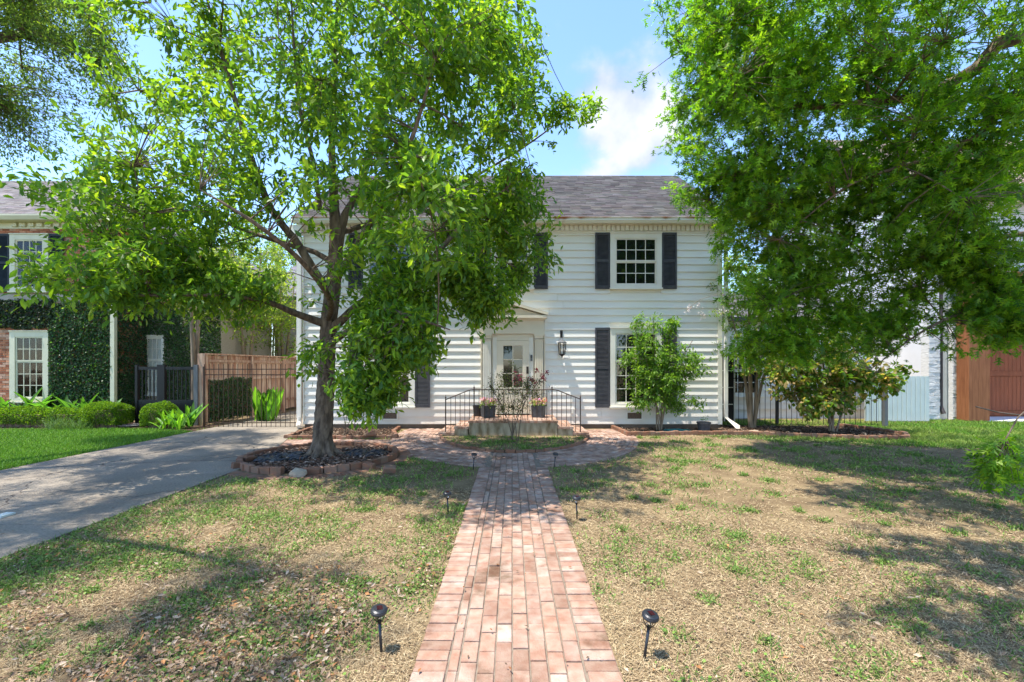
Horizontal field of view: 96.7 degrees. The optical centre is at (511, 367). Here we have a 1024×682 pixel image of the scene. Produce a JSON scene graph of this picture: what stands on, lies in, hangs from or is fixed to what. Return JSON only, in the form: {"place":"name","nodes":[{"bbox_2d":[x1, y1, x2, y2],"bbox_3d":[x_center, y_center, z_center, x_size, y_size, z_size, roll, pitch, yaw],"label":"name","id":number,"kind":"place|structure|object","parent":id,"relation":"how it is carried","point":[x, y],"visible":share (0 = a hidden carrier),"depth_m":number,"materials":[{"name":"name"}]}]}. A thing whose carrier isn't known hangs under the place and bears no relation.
{"place":"outdoors","nodes":[
{"label":"outdoors","id":0,"kind":"place"},
{"bbox_2d":[0,409,304,558],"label":"driveway","id":1,"kind":"structure","parent":0,"point":[43,506],"depth_m":6.92,"materials":[{"name":"concrete"}]},
{"bbox_2d":[0,512,15,517],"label":"litter scrap","id":2,"kind":"object","parent":1,"relation":"on","point":[5,514],"visible":1,"depth_m":5.14,"materials":[{"name":"white paper"}]},
{"bbox_2d":[203,364,295,426],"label":"iron gate","id":3,"kind":"structure","parent":1,"relation":"on","point":[242,374],"depth_m":12.77,"materials":[{"name":"black metal"}]},
{"bbox_2d":[198,353,302,424],"bbox_3d":[-8.684,0.645,17.098,0.238,2.110,7.841,0,0,5],"label":"wood fence","id":4,"kind":"object","parent":1,"relation":"on","point":[235,361],"visible":0.48,"depth_m":15.30,"materials":[{"name":"brown wood"}]},
{"bbox_2d":[208,376,251,421],"bbox_3d":[-8.819,0.967,14.286,0.214,1.386,1.987,0,0,5],"label":"ivy","id":5,"kind":"object","parent":4,"relation":"attached to","point":[213,391],"visible":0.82,"depth_m":14.22,"materials":[{"name":"green plant"}]},
{"bbox_2d":[250,387,283,420],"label":"canna plant","id":6,"kind":"object","parent":1,"relation":"on","point":[273,402],"visible":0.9,"depth_m":14.16,"materials":[{"name":"green plant"}]},
{"bbox_2d":[217,202,302,355],"bbox_3d":[-17.256,-5.284,32.883,9.088,13.971,8.576,0,0,0],"label":"distant tree","id":7,"kind":"object","parent":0,"point":[281,235],"visible":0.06,"depth_m":32.76,"materials":[{"name":"green plant"}]},
{"bbox_2d":[279,247,295,272],"bbox_3d":[-11.447,-4.546,30.843,7.823,12.496,8.190,0,0,0],"label":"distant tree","id":8,"kind":"object","parent":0,"point":[289,259],"visible":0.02,"depth_m":29.94,"materials":[{"name":"green plant"}]},
{"bbox_2d":[275,266,302,356],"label":"back garage","id":9,"kind":"structure","parent":0,"point":[292,330],"depth_m":23.00,"materials":[{"name":"beige"}]},
{"bbox_2d":[2,454,600,671],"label":"blown leaves","id":10,"kind":"object","parent":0,"point":[463,587],"visible":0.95,"depth_m":3.18,"materials":[{"name":"brown plant"}]},
{"bbox_2d":[280,439,390,445],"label":"side brick path","id":11,"kind":"structure","parent":0,"point":[302,441],"depth_m":10.47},
{"bbox_2d":[0,406,1023,681],"bbox_3d":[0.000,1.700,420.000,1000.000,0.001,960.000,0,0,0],"label":"lawn ground","id":12,"kind":"structure","parent":0,"point":[830,510],"depth_m":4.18,"materials":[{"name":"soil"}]},
{"bbox_2d":[1,422,221,431],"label":"hedge bed","id":13,"kind":"object","parent":12,"relation":"on","point":[196,428],"visible":0.12,"depth_m":12.74,"materials":[{"name":"soil"}]},
{"bbox_2d":[0,397,33,413],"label":"cast iron plant","id":14,"kind":"object","parent":13,"relation":"on","point":[2,401],"visible":0.13,"depth_m":13.75,"materials":[{"name":"green plant"}]},
{"bbox_2d":[0,387,60,413],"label":"cast iron plant","id":15,"kind":"object","parent":13,"relation":"on","point":[46,401],"visible":0.27,"depth_m":13.91,"materials":[{"name":"green plant"}]},
{"bbox_2d":[0,405,98,426],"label":"box hedge","id":16,"kind":"object","parent":13,"relation":"on","point":[18,416],"visible":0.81,"depth_m":12.66,"materials":[{"name":"green plant"}]},
{"bbox_2d":[28,394,80,413],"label":"cast iron plant","id":17,"kind":"object","parent":13,"relation":"on","point":[46,406],"visible":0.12,"depth_m":13.70,"materials":[{"name":"green plant"}]},
{"bbox_2d":[39,414,76,429],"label":"liriope clump","id":18,"kind":"object","parent":13,"relation":"on","point":[60,424],"visible":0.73,"depth_m":12.30,"materials":[{"name":"green plant"}]},
{"bbox_2d":[64,417,97,429],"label":"liriope clump","id":19,"kind":"object","parent":13,"relation":"on","point":[73,425],"visible":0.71,"depth_m":12.29,"materials":[{"name":"green plant"}]},
{"bbox_2d":[56,393,108,413],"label":"cast iron plant","id":20,"kind":"object","parent":13,"relation":"on","point":[66,403],"visible":0.15,"depth_m":13.84,"materials":[{"name":"green plant"}]},
{"bbox_2d":[73,396,121,407],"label":"cast iron plant","id":21,"kind":"object","parent":13,"relation":"on","point":[83,403],"visible":0.07,"depth_m":13.45,"materials":[{"name":"green plant"}]},
{"bbox_2d":[81,400,135,427],"bbox_3d":[-11.305,1.308,12.785,1.108,0.744,0.875,0,0,0],"label":"box hedge","id":22,"kind":"object","parent":13,"relation":"on","point":[110,414],"visible":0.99,"depth_m":12.54,"materials":[{"name":"green plant"}]},
{"bbox_2d":[117,423,148,427],"bbox_3d":[-10.512,1.622,12.650,0.832,0.109,0.499,0,0,0],"label":"garden hose","id":23,"kind":"object","parent":13,"relation":"on","point":[131,425],"visible":0.83,"depth_m":12.48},
{"bbox_2d":[138,401,176,427],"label":"box hedge","id":24,"kind":"object","parent":13,"relation":"on","point":[149,411],"visible":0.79,"depth_m":12.47,"materials":[{"name":"green plant"}]},
{"bbox_2d":[135,365,197,425],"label":"metal garden gate","id":25,"kind":"structure","parent":13,"relation":"on","point":[162,384],"depth_m":13.18,"materials":[{"name":"black metal"}]},
{"bbox_2d":[150,408,191,429],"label":"ginger plant","id":26,"kind":"object","parent":13,"relation":"on","point":[169,419],"visible":0.99,"depth_m":12.18,"materials":[{"name":"green plant"}]},
{"bbox_2d":[169,401,208,428],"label":"ginger plant","id":27,"kind":"object","parent":13,"relation":"on","point":[193,414],"visible":0.68,"depth_m":12.62,"materials":[{"name":"green plant"}]},
{"bbox_2d":[0,181,275,409],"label":"brick house","id":28,"kind":"structure","parent":12,"relation":"on","point":[24,355],"depth_m":14.45,"materials":[{"name":"red brick"},{"name":"grey shingle"},{"name":"glass"}]},
{"bbox_2d":[7,233,48,292],"bbox_3d":[-15.289,-3.300,14.413,1.267,1.873,0.126,0,0,0],"label":"window","id":29,"kind":"structure","parent":28,"relation":"in","point":[23,241],"depth_m":14.40,"materials":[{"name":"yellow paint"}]},
{"bbox_2d":[8,330,49,402],"bbox_3d":[-15.289,-0.016,14.413,1.267,2.290,0.126,0,0,0],"label":"window","id":30,"kind":"structure","parent":28,"relation":"in","point":[29,353],"depth_m":14.43,"materials":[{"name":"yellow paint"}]},
{"bbox_2d":[0,298,221,411],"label":"ivy","id":31,"kind":"object","parent":28,"relation":"attached to","point":[18,320],"visible":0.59,"depth_m":14.43,"materials":[{"name":"green plant"}]},
{"bbox_2d":[144,335,164,395],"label":"window","id":32,"kind":"structure","parent":28,"relation":"in","point":[152,337],"depth_m":15.74,"materials":[{"name":"beige paint"}]},
{"bbox_2d":[134,251,253,399],"bbox_3d":[-9.668,-0.938,13.972,3.072,5.280,3.278,0,0,0],"label":"crape myrtle","id":33,"kind":"object","parent":12,"relation":"on","point":[194,343],"visible":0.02,"depth_m":13.89,"materials":[{"name":"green plant"}]},
{"bbox_2d":[188,208,295,325],"bbox_3d":[-12.057,-2.647,19.916,4.723,8.701,4.940,0,0,28],"label":"garden tree","id":34,"kind":"object","parent":12,"relation":"on","point":[271,257],"visible":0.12,"depth_m":20.26,"materials":[{"name":"green plant"}]},
{"bbox_2d":[204,241,302,356],"bbox_3d":[-9.963,-1.547,16.970,4.153,6.501,4.147,0,0,0],"label":"garden tree","id":35,"kind":"object","parent":12,"relation":"on","point":[276,318],"visible":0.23,"depth_m":16.97,"materials":[{"name":"green plant"}]},
{"bbox_2d":[252,276,302,357],"bbox_3d":[-9.472,-1.127,19.017,3.698,5.663,3.532,0,0,0],"label":"garden tree","id":36,"kind":"object","parent":12,"relation":"on","point":[287,345],"visible":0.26,"depth_m":18.72,"materials":[{"name":"green plant"}]},
{"bbox_2d":[231,441,398,474],"bbox_3d":[-3.394,1.695,8.484,3.092,0.264,2.701,0,0,0],"label":"tree ring","id":37,"kind":"object","parent":12,"relation":"on","point":[243,465],"visible":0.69,"depth_m":7.55,"materials":[{"name":"brick"}]},
{"bbox_2d":[246,445,390,471],"bbox_3d":[-3.549,1.670,8.498,2.557,0.001,2.437,0,0,0],"label":"tree bed","id":38,"kind":"object","parent":12,"relation":"on","point":[342,446],"visible":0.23,"depth_m":8.15,"materials":[{"name":"grey stone"}]},
{"bbox_2d":[253,451,312,462],"bbox_3d":[-4.150,1.633,8.350,1.100,0.100,0.900,0,0,0],"label":"weed sheet","id":39,"kind":"object","parent":38,"relation":"on","point":[280,456],"visible":0.83,"depth_m":8.22,"materials":[{"name":"black fabric"}]},
{"bbox_2d":[0,0,607,459],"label":"shade tree","id":40,"kind":"object","parent":38,"relation":"in","point":[398,312],"visible":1,"depth_m":6.87,"materials":[{"name":"green plant"}]},
{"bbox_2d":[247,443,389,472],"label":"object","id":41,"kind":"object","parent":38,"relation":"on","point":[331,460],"visible":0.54,"depth_m":8.12,"materials":[{"name":"brown plant"}]},
{"bbox_2d":[344,449,386,457],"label":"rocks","id":42,"kind":"object","parent":38,"relation":"on","point":[361,452],"visible":0.94,"depth_m":8.61,"materials":[{"name":"grey stone"}]},
{"bbox_2d":[228,448,410,479],"bbox_3d":[-3.550,1.711,8.500,3.242,0.062,3.242,0,0,0],"label":"brick apron","id":43,"kind":"object","parent":12,"relation":"on","point":[404,455],"visible":0.38,"depth_m":7.20,"materials":[{"name":"red brick"}]},
{"bbox_2d":[289,468,306,477],"bbox_3d":[-3.310,1.648,7.059,0.269,0.174,0.206,0,0,0],"label":"rock","id":44,"kind":"object","parent":43,"relation":"on","point":[297,472],"visible":0.82,"depth_m":6.99,"materials":[{"name":"stone"}]},
{"bbox_2d":[284,426,400,439],"bbox_3d":[-4.111,1.680,11.616,2.795,0.171,1.905,0,0,0],"label":"brick edging","id":45,"kind":"object","parent":12,"relation":"on","point":[349,437],"visible":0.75,"depth_m":10.76,"materials":[{"name":"brown brick"}]},
{"bbox_2d":[366,431,375,436],"bbox_3d":[-3.333,1.583,10.752,0.238,0.140,0.178,0,0,-24],"label":"brick","id":46,"kind":"object","parent":45,"relation":"on","point":[371,434],"visible":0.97,"depth_m":10.69,"materials":[{"name":"brick"}]},
{"bbox_2d":[303,429,391,435],"bbox_3d":[-4.100,1.688,11.610,2.700,0.001,1.780,0,0,0],"label":"window bed","id":47,"kind":"object","parent":12,"relation":"on","point":[339,430],"visible":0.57,"depth_m":11.77,"materials":[{"name":"soil"}]},
{"bbox_2d":[340,402,388,435],"bbox_3d":[-3.679,1.201,11.302,1.203,1.006,0.499,0,0,0],"label":"bare shrub","id":48,"kind":"object","parent":47,"relation":"on","point":[348,423],"visible":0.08,"depth_m":11.27,"materials":[{"name":"brown plant"}]},
{"bbox_2d":[370,603,387,654],"bbox_3d":[-0.791,1.571,2.708,0.099,0.299,0.098,0,0,0],"label":"solar light","id":49,"kind":"object","parent":12,"relation":"on","point":[378,611],"visible":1,"depth_m":2.70,"materials":[{"name":"black plastic"}]},
{"bbox_2d":[443,490,451,512],"bbox_3d":[-0.743,1.571,5.232,0.099,0.299,0.098,0,0,0],"label":"solar light","id":50,"kind":"object","parent":12,"relation":"on","point":[448,493],"visible":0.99,"depth_m":5.22,"materials":[{"name":"black plastic"}]},
{"bbox_2d":[471,453,476,469],"bbox_3d":[-0.627,1.571,7.552,0.099,0.299,0.098,0,0,0],"label":"solar light","id":51,"kind":"object","parent":12,"relation":"on","point":[473,454],"visible":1,"depth_m":7.54,"materials":[{"name":"black plastic"}]},
{"bbox_2d":[0,448,1023,681],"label":"fallen leaves","id":52,"kind":"object","parent":12,"relation":"on","point":[163,661],"visible":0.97,"depth_m":2.95,"materials":[{"name":"brown dry leaf"}]},
{"bbox_2d":[0,417,1023,469],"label":"lush grass","id":53,"kind":"structure","parent":12,"relation":"on","point":[20,442],"depth_m":10.86,"materials":[{"name":"green plant"}]},
{"bbox_2d":[438,415,588,435],"bbox_3d":[0.040,1.516,11.885,3.715,0.407,1.391,0,0,0],"label":"front stoop","id":54,"kind":"object","parent":12,"relation":"on","point":[491,426],"visible":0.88,"depth_m":11.22,"materials":[{"name":"concrete"}]},
{"bbox_2d":[473,405,480,415],"bbox_3d":[-0.925,1.167,12.250,0.270,0.290,0.270,0,0,0],"label":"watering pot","id":55,"kind":"object","parent":54,"relation":"on","point":[477,411],"visible":0.63,"depth_m":12.15,"materials":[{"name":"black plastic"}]},
{"bbox_2d":[479,397,496,417],"bbox_3d":[-0.637,1.042,11.971,0.520,0.540,0.482,0,0,0],"label":"flower pot","id":56,"kind":"object","parent":54,"relation":"on","point":[487,410],"visible":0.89,"depth_m":11.88,"materials":[{"name":"grey ceramic"}]},
{"bbox_2d":[445,387,580,431],"bbox_3d":[0.025,1.024,11.270,3.376,1.163,0.040,0,0,0],"label":"stoop railing","id":57,"kind":"object","parent":54,"relation":"on","point":[551,389],"visible":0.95,"depth_m":11.26,"materials":[{"name":"metal"}]},
{"bbox_2d":[529,397,545,417],"bbox_3d":[0.683,1.036,12.017,0.500,0.551,0.454,0,0,0],"label":"flower pot","id":58,"kind":"object","parent":54,"relation":"on","point":[539,412],"visible":0.84,"depth_m":11.87,"materials":[{"name":"grey ceramic"}]},
{"bbox_2d":[289,176,739,428],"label":"white house","id":59,"kind":"structure","parent":12,"relation":"on","point":[631,248],"depth_m":12.59,"materials":[{"name":"beige paint"}]},
{"bbox_2d":[363,233,414,285],"bbox_3d":[-3.391,-2.936,12.560,1.460,1.580,0.120,0,0,0],"label":"window","id":60,"kind":"structure","parent":59,"relation":"in","point":[403,252],"depth_m":12.58,"materials":[{"name":"beige paint"}]},
{"bbox_2d":[363,352,414,407],"bbox_3d":[-3.391,0.012,12.560,1.460,2.230,0.120,0,0,0],"label":"window","id":61,"kind":"structure","parent":59,"relation":"in","point":[410,404],"depth_m":12.54,"materials":[{"name":"beige paint"}]},
{"bbox_2d":[491,236,533,289],"bbox_3d":[0.007,-2.936,12.560,1.220,1.580,0.120,0,0,0],"label":"window","id":62,"kind":"structure","parent":59,"relation":"in","point":[531,287],"depth_m":12.57,"materials":[{"name":"white glass"}]},
{"bbox_2d":[497,341,528,414],"bbox_3d":[0.025,0.292,12.509,0.900,2.045,0.121,0,0,0],"label":"door","id":63,"kind":"structure","parent":59,"relation":"in","point":[517,352],"depth_m":12.53,"materials":[{"name":"beige paint"}]},
{"bbox_2d":[557,330,566,357],"bbox_3d":[1.358,-0.630,12.444,0.218,0.780,0.282,0,0,-29],"label":"wall lantern","id":64,"kind":"object","parent":59,"relation":"attached to","point":[561,350],"depth_m":12.42,"materials":[{"name":"black metal"}]},
{"bbox_2d":[609,232,662,289],"bbox_3d":[3.421,-2.936,12.560,1.460,1.580,0.120,0,0,0],"label":"window","id":65,"kind":"structure","parent":59,"relation":"in","point":[635,257],"depth_m":12.58,"materials":[{"name":"beige paint"}]},
{"bbox_2d":[610,327,661,407],"bbox_3d":[3.421,0.012,12.560,1.460,2.230,0.120,0,0,0],"label":"window","id":66,"kind":"structure","parent":59,"relation":"in","point":[619,336],"depth_m":12.58,"materials":[{"name":"beige paint"}]},
{"bbox_2d":[722,355,734,420],"bbox_3d":[6.303,0.600,13.525,0.635,2.000,0.070,0,0,0],"label":"screen door","id":67,"kind":"structure","parent":59,"relation":"attached to","point":[730,398],"depth_m":13.52,"materials":[{"name":"beige paint"}]},
{"bbox_2d":[443,434,585,449],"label":"grass island","id":68,"kind":"structure","parent":12,"relation":"on","point":[546,440],"depth_m":10.34,"materials":[{"name":"plant"}]},
{"bbox_2d":[483,362,552,439],"bbox_3d":[0.121,0.755,10.437,1.631,1.894,0.838,0,0,0],"label":"young crape myrtle","id":69,"kind":"object","parent":68,"relation":"on","point":[502,408],"visible":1,"depth_m":10.43,"materials":[{"name":"green plant"}]},
{"bbox_2d":[439,434,589,452],"bbox_3d":[0.063,1.694,10.424,3.740,0.145,2.948,0,0,0],"label":"brick edging","id":70,"kind":"object","parent":12,"relation":"on","point":[442,438],"visible":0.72,"depth_m":9.26,"materials":[{"name":"red brick"}]},
{"bbox_2d":[391,428,638,466],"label":"curved brick walkway","id":71,"kind":"structure","parent":12,"relation":"on","point":[428,444],"depth_m":9.22,"materials":[{"name":"brick"},{"name":"sand"}]},
{"bbox_2d":[409,452,623,681],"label":"brick walkway","id":72,"kind":"structure","parent":12,"relation":"on","point":[515,521],"depth_m":3.32,"materials":[{"name":"red brick"}]},
{"bbox_2d":[553,452,558,468],"bbox_3d":[0.730,1.571,7.606,0.099,0.299,0.098,0,0,0],"label":"solar light","id":73,"kind":"object","parent":12,"relation":"on","point":[555,453],"visible":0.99,"depth_m":7.59,"materials":[{"name":"black plastic"}]},
{"bbox_2d":[572,495,580,519],"bbox_3d":[0.715,1.571,5.039,0.099,0.299,0.098,0,0,0],"label":"solar light","id":74,"kind":"object","parent":12,"relation":"on","point":[576,498],"visible":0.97,"depth_m":5.03,"materials":[{"name":"black plastic"}]},
{"bbox_2d":[296,424,900,438],"bbox_3d":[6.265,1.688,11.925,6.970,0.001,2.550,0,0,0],"label":"mulch bed","id":75,"kind":"object","parent":12,"relation":"on","point":[840,432],"visible":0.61,"depth_m":12.33,"materials":[{"name":"brown wood"}]},
{"bbox_2d":[616,311,716,430],"bbox_3d":[4.026,0.111,11.954,2.597,3.186,1.387,0,0,0],"label":"camellia shrub","id":76,"kind":"object","parent":75,"relation":"on","point":[673,380],"visible":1,"depth_m":11.86,"materials":[{"name":"green plant"}]},
{"bbox_2d":[663,429,691,430],"bbox_3d":[4.341,1.656,11.906,0.805,0.069,0.288,0,0,0],"label":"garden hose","id":77,"kind":"object","parent":75,"relation":"on","point":[677,429],"visible":0.67,"depth_m":11.95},
{"bbox_2d":[696,416,710,430],"bbox_3d":[4.952,1.459,11.750,0.360,0.463,0.355,0,0,0],"label":"nursery pot","id":78,"kind":"object","parent":75,"relation":"on","point":[702,425],"visible":0.98,"depth_m":11.63,"materials":[{"name":"grey plastic"}]},
{"bbox_2d":[706,252,813,427],"bbox_3d":[6.661,-0.787,12.298,2.637,4.988,1.701,0,0,26],"label":"crape myrtle","id":79,"kind":"object","parent":75,"relation":"on","point":[752,415],"visible":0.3,"depth_m":12.51,"materials":[{"name":"green plant"}]},
{"bbox_2d":[684,295,734,319],"bbox_3d":[5.356,-1.609,12.226,1.467,0.697,0.275,0,0,-4],"label":"blossom spray","id":80,"kind":"object","parent":79,"relation":"attached to","point":[703,314],"visible":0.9,"depth_m":12.20,"materials":[{"name":"white plant"}]},
{"bbox_2d":[752,311,919,431],"bbox_3d":[8.366,0.081,11.865,4.091,3.253,1.809,0,0,0],"label":"fringe shrub","id":81,"kind":"object","parent":75,"relation":"on","point":[835,394],"visible":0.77,"depth_m":11.51,"materials":[{"name":"green plant"}]},
{"bbox_2d":[642,609,658,661],"bbox_3d":[0.804,1.572,2.648,0.103,0.300,0.098,0,0,0],"label":"solar light","id":82,"kind":"object","parent":12,"relation":"on","point":[650,616],"visible":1,"depth_m":2.63,"materials":[{"name":"black plastic"}]},
{"bbox_2d":[611,424,909,439],"bbox_3d":[6.263,1.675,11.790,7.076,0.181,2.401,0,0,0],"label":"brick edging","id":83,"kind":"object","parent":12,"relation":"on","point":[904,434],"visible":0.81,"depth_m":11.31,"materials":[{"name":"brown brick"}]},
{"bbox_2d":[722,294,870,417],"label":"white side wing","id":84,"kind":"structure","parent":12,"relation":"on","point":[762,413],"depth_m":15.08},
{"bbox_2d":[728,344,764,396],"bbox_3d":[7.700,0.107,15.040,1.240,1.775,0.120,0,0,0],"label":"window","id":85,"kind":"structure","parent":84,"relation":"in","point":[741,382],"depth_m":15.06,"materials":[{"name":"beige paint"}]},
{"bbox_2d":[813,345,850,388],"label":"window","id":86,"kind":"structure","parent":84,"relation":"in","point":[830,345],"depth_m":15.06,"materials":[{"name":"beige paint"}]},
{"bbox_2d":[728,365,887,425],"bbox_3d":[8.625,0.814,13.143,4.587,1.788,0.585,0,0,0],"label":"iron fence","id":87,"kind":"object","parent":12,"relation":"on","point":[884,412],"visible":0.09,"depth_m":13.39,"materials":[{"name":"grey metal"}]},
{"bbox_2d":[624,0,1023,502],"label":"oak tree","id":88,"kind":"object","parent":12,"relation":"on","point":[940,166],"visible":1,"depth_m":7.38,"materials":[{"name":"green plant"}]},
{"bbox_2d":[759,140,1023,420],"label":"white stone house","id":89,"kind":"structure","parent":12,"relation":"on","point":[963,388],"depth_m":14.79,"materials":[{"name":"beige paint"}]},
{"bbox_2d":[990,334,1023,416],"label":"garage door","id":90,"kind":"structure","parent":89,"relation":"in","point":[1006,380],"depth_m":15.63,"materials":[{"name":"red wood"}]},
{"bbox_2d":[865,376,928,420],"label":"pale wood gate","id":91,"kind":"structure","parent":12,"relation":"on","point":[911,403],"depth_m":14.09,"materials":[{"name":"blue paint"}]},
{"bbox_2d":[0,0,1023,355],"label":"sky","id":92,"kind":"structure","parent":0,"point":[604,44],"materials":[{"name":"blue"}]},
{"bbox_2d":[722,260,773,293],"bbox_3d":[9.611,-1.452,19.487,4.054,6.313,4.015,0,0,0],"label":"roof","id":93,"kind":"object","parent":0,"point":[732,281],"visible":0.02,"depth_m":18.34,"materials":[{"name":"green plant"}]},
{"bbox_2d":[700,420,1023,447],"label":"side lawn","id":94,"kind":"structure","parent":0,"point":[800,439],"depth_m":10.98,"materials":[{"name":"plant"}]},
{"bbox_2d":[990,417,1023,421],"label":"neighbour driveway","id":95,"kind":"structure","parent":0,"point":[1010,419],"depth_m":14.91,"materials":[{"name":"white concrete"}]},
{"label":"neighbour lawn","id":96,"kind":"structure","parent":0,"visible":0},
{"bbox_2d":[0,0,151,172],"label":"live oak","id":97,"kind":"object","parent":96,"relation":"on","point":[28,20],"visible":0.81,"depth_m":9.79,"materials":[{"name":"green plant"}]}
]}

